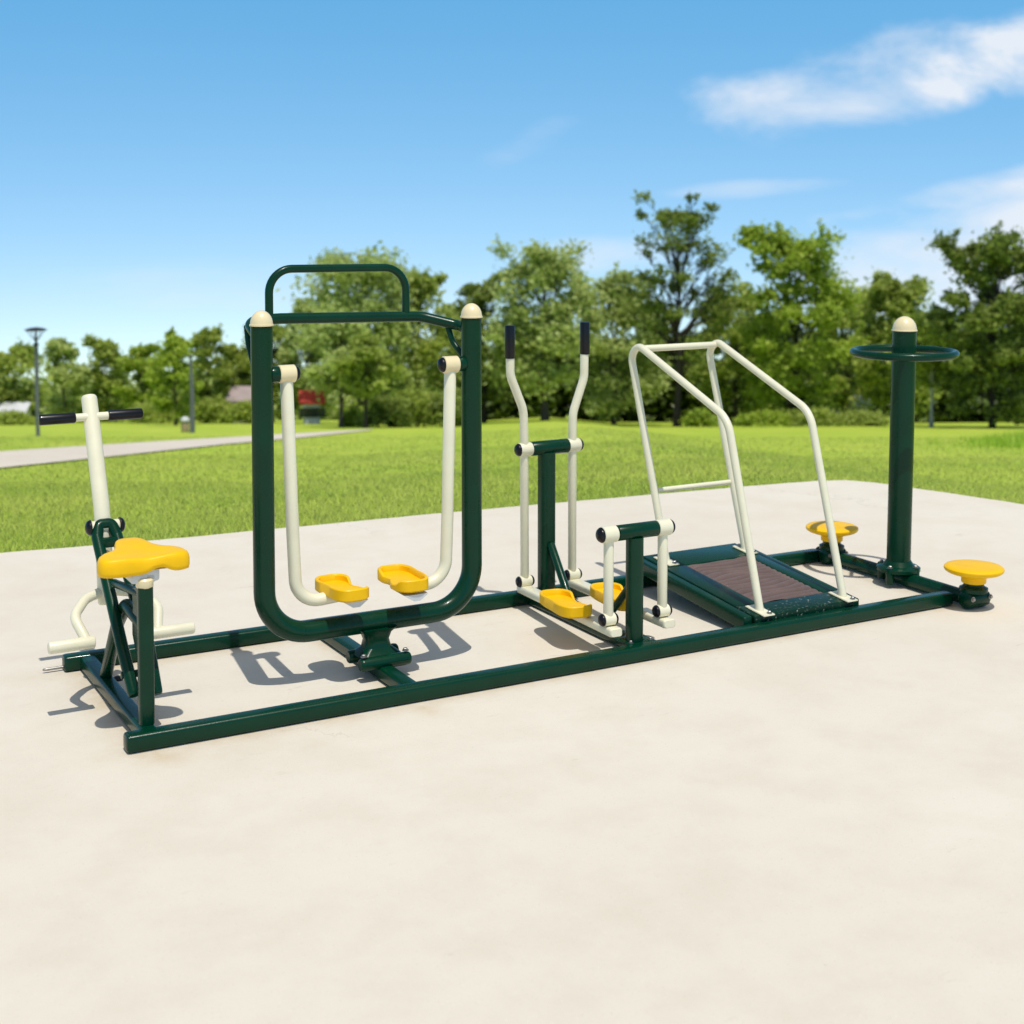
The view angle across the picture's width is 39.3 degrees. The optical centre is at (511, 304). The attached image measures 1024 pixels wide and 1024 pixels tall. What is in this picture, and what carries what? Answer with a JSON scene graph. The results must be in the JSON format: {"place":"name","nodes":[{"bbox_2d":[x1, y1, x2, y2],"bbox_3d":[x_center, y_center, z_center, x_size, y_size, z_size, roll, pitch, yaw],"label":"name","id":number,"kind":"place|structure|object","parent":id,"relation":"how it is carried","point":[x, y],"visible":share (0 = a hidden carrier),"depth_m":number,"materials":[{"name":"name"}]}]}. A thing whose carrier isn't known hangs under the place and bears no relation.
{"place":"outdoors","nodes":[
{"label":"outdoors","id":0,"kind":"place"},
{"bbox_2d":[0,429,371,467],"bbox_3d":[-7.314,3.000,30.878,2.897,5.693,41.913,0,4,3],"label":"path","id":1,"kind":"structure","parent":0,"point":[10,458],"depth_m":26.23,"materials":[{"name":"concrete"}]},
{"bbox_2d":[0,480,1023,1023],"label":"pavement","id":2,"kind":"structure","parent":0,"point":[820,826],"depth_m":4.37,"materials":[{"name":"concrete"}]},
{"bbox_2d":[43,546,976,752],"bbox_3d":[0.149,1.384,6.101,3.949,0.072,1.145,-2,4,-29],"label":"ground frame","id":3,"kind":"object","parent":2,"relation":"on","point":[402,688],"visible":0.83,"depth_m":5.68,"materials":[{"name":"green metal"}]},
{"bbox_2d":[38,394,194,725],"bbox_3d":[-1.435,0.897,5.219,0.524,1.065,0.840,-2,4,-29],"label":"rider machine","id":4,"kind":"object","parent":3,"relation":"on","point":[136,564],"visible":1,"depth_m":5.08,"materials":[{"name":"green metal"}]},
{"bbox_2d":[244,264,482,671],"bbox_3d":[-0.553,0.626,5.592,0.970,1.559,0.382,-2,4,-29],"label":"air walker","id":5,"kind":"object","parent":3,"relation":"on","point":[376,649],"visible":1,"depth_m":5.57,"materials":[{"name":"green metal"}]},
{"bbox_2d":[505,322,674,644],"bbox_3d":[0.318,0.742,6.169,0.448,1.260,0.938,-1,4,-22],"label":"cross trainer","id":6,"kind":"object","parent":3,"relation":"on","point":[610,595],"visible":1,"depth_m":6.42,"materials":[{"name":"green metal"}]},
{"bbox_2d":[629,340,858,625],"bbox_3d":[1.028,0.783,6.658,0.648,1.151,1.075,-2,4,-29],"label":"treadmill","id":7,"kind":"object","parent":3,"relation":"on","point":[744,582],"visible":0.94,"depth_m":6.55,"materials":[{"name":"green metal"}]},
{"bbox_2d":[806,316,1004,608],"bbox_3d":[1.889,0.709,6.946,0.513,1.304,1.223,-2,4,-29],"label":"waist twister","id":8,"kind":"object","parent":3,"relation":"on","point":[903,357],"visible":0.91,"depth_m":6.89,"materials":[{"name":"green metal"}]},
{"bbox_2d":[0,410,1023,552],"bbox_3d":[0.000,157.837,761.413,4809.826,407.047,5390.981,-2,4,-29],"label":"ground","id":9,"kind":"structure","parent":0,"point":[943,430],"depth_m":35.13,"materials":[{"name":"green plant"}]},
{"bbox_2d":[0,402,33,414],"bbox_3d":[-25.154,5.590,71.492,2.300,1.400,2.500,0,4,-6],"label":"building","id":10,"kind":"structure","parent":9,"relation":"on","point":[18,406],"depth_m":71.08,"materials":[{"name":"white glass"}]},
{"bbox_2d":[0,409,35,424],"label":"bush","id":11,"kind":"object","parent":9,"relation":"on","point":[12,417],"visible":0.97,"depth_m":68.12,"materials":[{"name":"green plant"}]},
{"bbox_2d":[0,337,54,409],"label":"tree","id":12,"kind":"object","parent":9,"relation":"on","point":[21,354],"visible":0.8,"depth_m":71.90,"materials":[{"name":"green plant"}]},
{"bbox_2d":[25,327,46,435],"bbox_3d":[-13.662,2.256,41.223,0.630,3.205,0.630,-2,4,-29],"label":"street lamp","id":13,"kind":"object","parent":9,"relation":"on","point":[36,366],"visible":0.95,"depth_m":41.17,"materials":[{"name":"grey metal"}]},
{"bbox_2d":[31,407,49,416],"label":"bush","id":14,"kind":"object","parent":9,"relation":"on","point":[33,412],"visible":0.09,"depth_m":74.54,"materials":[{"name":"green plant"}]},
{"bbox_2d":[39,337,93,413],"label":"tree","id":15,"kind":"object","parent":9,"relation":"on","point":[60,373],"visible":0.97,"depth_m":76.08,"materials":[{"name":"green plant"}]},
{"bbox_2d":[76,399,128,422],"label":"bush","id":16,"kind":"object","parent":9,"relation":"on","point":[79,408],"visible":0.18,"depth_m":78.24,"materials":[{"name":"green plant"}]},
{"bbox_2d":[80,333,131,411],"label":"tree","id":17,"kind":"object","parent":9,"relation":"on","point":[102,351],"visible":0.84,"depth_m":77.74,"materials":[{"name":"green plant"}]},
{"bbox_2d":[110,341,169,422],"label":"tree","id":18,"kind":"object","parent":9,"relation":"on","point":[137,358],"visible":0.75,"depth_m":76.04,"materials":[{"name":"green plant"}]},
{"bbox_2d":[127,398,188,423],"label":"bush","id":19,"kind":"object","parent":9,"relation":"on","point":[160,416],"visible":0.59,"depth_m":72.13,"materials":[{"name":"green plant"}]},
{"bbox_2d":[141,326,204,425],"bbox_3d":[-14.709,3.160,62.289,2.869,4.394,2.394,2,4,29],"label":"tree","id":20,"kind":"object","parent":9,"relation":"on","point":[174,353],"visible":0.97,"depth_m":61.91,"materials":[{"name":"green plant"}]},
{"bbox_2d":[180,416,189,431],"bbox_3d":[-11.023,4.057,48.350,0.318,0.540,0.318,-2,4,-29],"label":"litter bin","id":21,"kind":"object","parent":9,"relation":"on","point":[184,426],"visible":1,"depth_m":48.25,"materials":[{"name":"beige wood"}]},
{"bbox_2d":[189,354,194,432],"bbox_3d":[-10.558,2.976,47.280,0.176,2.662,0.172,-2,4,-29],"label":"pole","id":22,"kind":"object","parent":9,"relation":"on","point":[192,413],"visible":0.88,"depth_m":47.24,"materials":[{"name":"grey metal"}]},
{"bbox_2d":[172,392,241,423],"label":"bush","id":23,"kind":"object","parent":9,"relation":"on","point":[211,409],"visible":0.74,"depth_m":71.96,"materials":[{"name":"green plant"}]},
{"bbox_2d":[176,323,238,422],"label":"tree","id":24,"kind":"object","parent":9,"relation":"on","point":[223,372],"visible":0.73,"depth_m":73.93,"materials":[{"name":"green plant"}]},
{"bbox_2d":[0,359,437,419],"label":"wood","id":25,"kind":"object","parent":9,"relation":"on","point":[348,404],"visible":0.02,"depth_m":93.63,"materials":[{"name":"green plant"}]},
{"bbox_2d":[224,398,250,423],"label":"bush","id":26,"kind":"object","parent":9,"relation":"on","point":[241,411],"visible":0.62,"depth_m":70.25,"materials":[{"name":"green plant"}]},
{"bbox_2d":[226,386,250,422],"bbox_3d":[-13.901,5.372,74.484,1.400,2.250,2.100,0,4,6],"label":"house","id":27,"kind":"structure","parent":9,"relation":"on","point":[239,393],"depth_m":73.85,"materials":[{"name":"tile"}]},
{"bbox_2d":[211,342,274,406],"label":"tree","id":28,"kind":"object","parent":9,"relation":"on","point":[236,354],"visible":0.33,"depth_m":77.86,"materials":[{"name":"green plant"}]},
{"bbox_2d":[230,324,302,422],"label":"tree","id":29,"kind":"object","parent":9,"relation":"on","point":[280,331],"visible":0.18,"depth_m":77.91,"materials":[{"name":"green plant"}]},
{"bbox_2d":[274,297,343,413],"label":"tree","id":30,"kind":"object","parent":9,"relation":"on","point":[311,358],"visible":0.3,"depth_m":76.19,"materials":[{"name":"green plant"}]},
{"bbox_2d":[298,390,325,423],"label":"kiosk","id":31,"kind":"object","parent":9,"relation":"on","point":[311,411],"visible":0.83,"depth_m":69.97,"materials":[{"name":"red glass"}]},
{"bbox_2d":[299,408,317,417],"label":"window","id":32,"kind":"structure","parent":31,"relation":"in","point":[302,411],"depth_m":69.88,"materials":[{"name":"black glass"}]},
{"bbox_2d":[307,407,325,416],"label":"window","id":33,"kind":"structure","parent":31,"relation":"in","point":[321,411],"depth_m":70.00,"materials":[{"name":"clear glass"}]},
{"bbox_2d":[302,311,392,426],"bbox_3d":[-6.741,2.671,58.227,3.821,4.839,3.464,-2,4,-29],"label":"tree","id":34,"kind":"object","parent":9,"relation":"on","point":[334,336],"visible":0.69,"depth_m":57.80,"materials":[{"name":"green plant"}]},
{"bbox_2d":[338,402,362,426],"bbox_3d":[-6.691,4.713,60.388,1.338,1.099,1.126,1,4,20],"label":"bush","id":35,"kind":"object","parent":9,"relation":"on","point":[349,417],"visible":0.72,"depth_m":60.19,"materials":[{"name":"green plant"}]},
{"bbox_2d":[273,240,430,408],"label":"tree","id":36,"kind":"object","parent":9,"relation":"on","point":[368,283],"visible":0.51,"depth_m":68.44,"materials":[{"name":"green plant"}]},
{"bbox_2d":[330,332,407,427],"bbox_3d":[-5.833,3.015,56.471,2.750,3.826,2.909,3,5,40],"label":"tree","id":37,"kind":"object","parent":9,"relation":"on","point":[355,374],"visible":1,"depth_m":56.03,"materials":[{"name":"green plant"}]},
{"bbox_2d":[353,392,416,427],"bbox_3d":[-5.107,4.352,58.300,2.609,1.582,2.365,-2,4,-29],"label":"bush","id":38,"kind":"object","parent":9,"relation":"on","point":[389,411],"visible":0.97,"depth_m":58.04,"materials":[{"name":"green plant"}]},
{"bbox_2d":[383,380,443,426],"bbox_3d":[-4.090,4.186,59.418,3.099,2.030,2.498,-2,4,-29],"label":"bush","id":39,"kind":"object","parent":9,"relation":"on","point":[419,397],"visible":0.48,"depth_m":59.05,"materials":[{"name":"green plant"}]},
{"bbox_2d":[374,264,460,422],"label":"tree","id":40,"kind":"object","parent":9,"relation":"on","point":[430,285],"visible":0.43,"depth_m":71.55,"materials":[{"name":"green plant"}]},
{"bbox_2d":[409,385,460,426],"bbox_3d":[-2.740,4.276,59.459,2.816,1.876,2.289,1,4,17],"label":"bush","id":41,"kind":"object","parent":9,"relation":"on","point":[457,414],"visible":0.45,"depth_m":59.01,"materials":[{"name":"green plant"}]},
{"bbox_2d":[421,303,492,399],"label":"tree","id":42,"kind":"object","parent":9,"relation":"on","point":[439,386],"visible":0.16,"depth_m":76.21,"materials":[{"name":"green plant"}]},
{"bbox_2d":[444,270,514,422],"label":"tree","id":43,"kind":"object","parent":9,"relation":"on","point":[479,295],"visible":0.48,"depth_m":69.89,"materials":[{"name":"green plant"}]},
{"bbox_2d":[482,233,612,420],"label":"tree","id":44,"kind":"object","parent":9,"relation":"on","point":[543,270],"visible":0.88,"depth_m":65.15,"materials":[{"name":"green plant"}]},
{"bbox_2d":[564,261,676,424],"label":"tree","id":45,"kind":"object","parent":9,"relation":"on","point":[615,397],"visible":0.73,"depth_m":70.52,"materials":[{"name":"green plant"}]},
{"bbox_2d":[614,189,750,426],"bbox_3d":[7.350,0.204,64.389,6.105,10.716,5.851,-2,4,-29],"label":"tree","id":46,"kind":"object","parent":9,"relation":"on","point":[668,219],"visible":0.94,"depth_m":63.83,"materials":[{"name":"green plant"}]},
{"bbox_2d":[678,406,718,426],"bbox_3d":[8.414,4.997,63.462,1.873,1.043,1.916,-2,4,-29],"label":"bush","id":47,"kind":"object","parent":9,"relation":"on","point":[699,417],"visible":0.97,"depth_m":63.12,"materials":[{"name":"green plant"}]},
{"bbox_2d":[684,276,780,423],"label":"tree","id":48,"kind":"object","parent":9,"relation":"on","point":[725,367],"visible":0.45,"depth_m":71.48,"materials":[{"name":"green plant"}]},
{"bbox_2d":[451,303,1023,422],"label":"wood","id":49,"kind":"object","parent":9,"relation":"on","point":[660,408],"visible":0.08,"depth_m":81.54,"materials":[{"name":"green plant"}]},
{"bbox_2d":[731,408,797,426],"bbox_3d":[11.259,5.065,63.347,3.247,0.935,2.277,0,4,-8],"label":"bush","id":50,"kind":"object","parent":9,"relation":"on","point":[771,418],"visible":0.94,"depth_m":63.09,"materials":[{"name":"green plant"}]},
{"bbox_2d":[723,218,871,425],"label":"tree","id":51,"kind":"object","parent":9,"relation":"on","point":[804,258],"visible":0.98,"depth_m":65.02,"materials":[{"name":"green plant"}]},
{"bbox_2d":[781,405,843,426],"bbox_3d":[13.188,5.011,63.363,2.984,0.995,2.707,1,4,17],"label":"bush","id":52,"kind":"object","parent":9,"relation":"on","point":[822,417],"visible":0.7,"depth_m":62.95,"materials":[{"name":"green plant"}]},
{"bbox_2d":[799,279,888,416],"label":"tree","id":53,"kind":"object","parent":9,"relation":"on","point":[842,382],"visible":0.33,"depth_m":73.58,"materials":[{"name":"green plant"}]},
{"bbox_2d":[830,395,874,416],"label":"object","id":54,"kind":"structure","parent":9,"relation":"on","point":[839,411],"depth_m":75.54,"materials":[{"name":"green plant"}]},
{"bbox_2d":[831,407,889,426],"bbox_3d":[15.422,5.066,63.475,3.089,0.888,2.568,-2,4,-29],"label":"bush","id":55,"kind":"object","parent":9,"relation":"on","point":[857,418],"visible":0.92,"depth_m":63.08,"materials":[{"name":"green plant"}]},
{"bbox_2d":[837,266,948,420],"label":"tree","id":56,"kind":"object","parent":9,"relation":"on","point":[889,296],"visible":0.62,"depth_m":68.78,"materials":[{"name":"green plant"}]},
{"bbox_2d":[885,303,969,426],"bbox_3d":[17.829,2.608,60.162,3.546,5.300,3.637,-2,4,-29],"label":"tree","id":57,"kind":"object","parent":9,"relation":"on","point":[933,325],"visible":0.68,"depth_m":59.90,"materials":[{"name":"green plant"}]},
{"bbox_2d":[921,220,1023,427],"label":"tree","id":58,"kind":"object","parent":9,"relation":"on","point":[994,306],"visible":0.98,"depth_m":57.48,"materials":[{"name":"green plant"}]},
{"bbox_2d":[999,275,1023,391],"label":"tree","id":59,"kind":"object","parent":9,"relation":"on","point":[1019,277],"visible":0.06,"depth_m":60.10,"materials":[{"name":"green plant"}]},
{"bbox_2d":[0,0,1023,407],"label":"sky","id":60,"kind":"structure","parent":0,"point":[160,160],"materials":[{"name":"blue"}]},
{"bbox_2d":[926,427,1023,449],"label":"tall grass","id":61,"kind":"structure","parent":0,"point":[1005,440],"depth_m":31.17,"materials":[{"name":"green plant"}]}
]}

